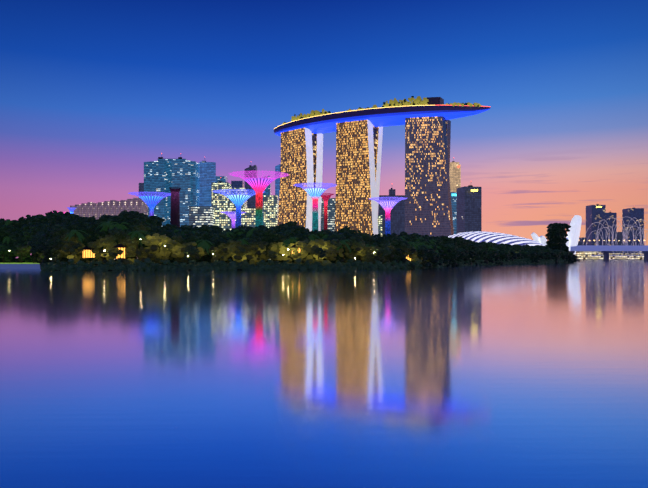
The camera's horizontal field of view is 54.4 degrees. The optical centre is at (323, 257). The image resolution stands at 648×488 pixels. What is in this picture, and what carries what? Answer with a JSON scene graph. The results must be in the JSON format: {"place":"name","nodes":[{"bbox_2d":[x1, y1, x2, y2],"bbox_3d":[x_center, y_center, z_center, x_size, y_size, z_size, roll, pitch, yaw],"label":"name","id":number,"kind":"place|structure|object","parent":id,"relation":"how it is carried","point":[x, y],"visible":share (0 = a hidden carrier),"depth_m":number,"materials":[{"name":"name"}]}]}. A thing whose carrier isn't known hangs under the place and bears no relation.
{"place":"outdoors","nodes":[
{"label":"outdoors","id":0,"kind":"place"},
{"bbox_2d":[0,258,584,270],"bbox_3d":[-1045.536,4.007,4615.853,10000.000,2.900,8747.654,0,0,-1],"label":"shoreline","id":1,"kind":"structure","parent":0,"point":[19,266],"depth_m":297.41,"materials":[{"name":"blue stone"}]},
{"bbox_2d":[67,207,75,213],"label":"supertree","id":2,"kind":"object","parent":1,"relation":"on","point":[71,209],"visible":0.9,"depth_m":794.66,"materials":[{"name":"blue metal"}]},
{"bbox_2d":[129,192,170,215],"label":"supertree","id":3,"kind":"object","parent":1,"relation":"on","point":[151,202],"visible":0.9,"depth_m":552.92,"materials":[{"name":"blue metal"}]},
{"bbox_2d":[169,187,180,259],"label":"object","id":4,"kind":"object","parent":1,"relation":"on","point":[175,211],"visible":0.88,"depth_m":495.65,"materials":[{"name":"brown"}]},
{"bbox_2d":[9,244,411,263],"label":"lights","id":5,"kind":"object","parent":1,"relation":"on","point":[87,252],"visible":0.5,"depth_m":260.68,"materials":[{"name":"yellow"}]},
{"bbox_2d":[221,211,245,227],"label":"supertree","id":6,"kind":"object","parent":1,"relation":"on","point":[232,215],"visible":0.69,"depth_m":596.43,"materials":[{"name":"purple metal"}]},
{"bbox_2d":[212,189,263,226],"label":"supertree","id":7,"kind":"object","parent":1,"relation":"on","point":[238,200],"visible":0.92,"depth_m":534.86,"materials":[{"name":"blue metal"}]},
{"bbox_2d":[228,170,288,226],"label":"supertree","id":8,"kind":"object","parent":1,"relation":"on","point":[259,185],"visible":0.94,"depth_m":496.12,"materials":[{"name":"pink metal"}]},
{"bbox_2d":[0,210,576,270],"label":"trees","id":9,"kind":"object","parent":1,"relation":"on","point":[42,236],"visible":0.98,"depth_m":284.64,"materials":[{"name":"green plant"}]},
{"bbox_2d":[294,182,336,230],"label":"supertree","id":10,"kind":"object","parent":1,"relation":"on","point":[315,193],"visible":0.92,"depth_m":517.25,"materials":[{"name":"multicoloured metal"}]},
{"bbox_2d":[321,193,333,229],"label":"supertree","id":11,"kind":"object","parent":1,"relation":"on","point":[325,198],"visible":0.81,"depth_m":638.17,"materials":[{"name":"red metal"}]},
{"bbox_2d":[70,153,643,259],"bbox_3d":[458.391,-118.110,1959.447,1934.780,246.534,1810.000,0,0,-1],"label":"background buildings","id":12,"kind":"structure","parent":1,"relation":"on","point":[201,203],"depth_m":1388.12,"materials":[{"name":"teal glass"}]},
{"bbox_2d":[278,116,453,258],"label":"hotel towers","id":13,"kind":"structure","parent":1,"relation":"on","point":[428,208],"depth_m":831.45,"materials":[{"name":"gold"}]},
{"bbox_2d":[274,97,490,135],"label":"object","id":14,"kind":"structure","parent":13,"relation":"on","point":[379,117],"depth_m":826.72,"materials":[{"name":"blue metal"}]},
{"bbox_2d":[282,96,481,123],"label":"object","id":15,"kind":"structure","parent":14,"relation":"on","point":[418,100],"depth_m":825.59,"materials":[{"name":"green plant"}]},
{"bbox_2d":[370,197,406,234],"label":"supertree","id":16,"kind":"object","parent":1,"relation":"on","point":[388,205],"visible":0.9,"depth_m":538.08,"materials":[{"name":"purple"}]},
{"bbox_2d":[448,231,544,245],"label":"conservatory dome","id":17,"kind":"structure","parent":1,"relation":"on","point":[487,237],"depth_m":758.21,"materials":[{"name":"white glass"}]},
{"bbox_2d":[531,215,581,253],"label":"lotus-shaped museum","id":18,"kind":"structure","parent":1,"relation":"on","point":[572,237],"depth_m":1140.22,"materials":[{"name":"white"}]},
{"bbox_2d":[0,259,647,487],"bbox_3d":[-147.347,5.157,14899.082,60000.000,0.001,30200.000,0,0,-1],"label":"water","id":19,"kind":"structure","parent":0,"point":[507,376],"depth_m":27.16,"materials":[{"name":"blue liquid"}]},
{"bbox_2d":[569,217,647,260],"bbox_3d":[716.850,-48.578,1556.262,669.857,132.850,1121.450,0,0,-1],"label":"bridge","id":20,"kind":"structure","parent":19,"relation":"in","point":[604,254],"depth_m":1701.38,"materials":[{"name":"white concrete"}]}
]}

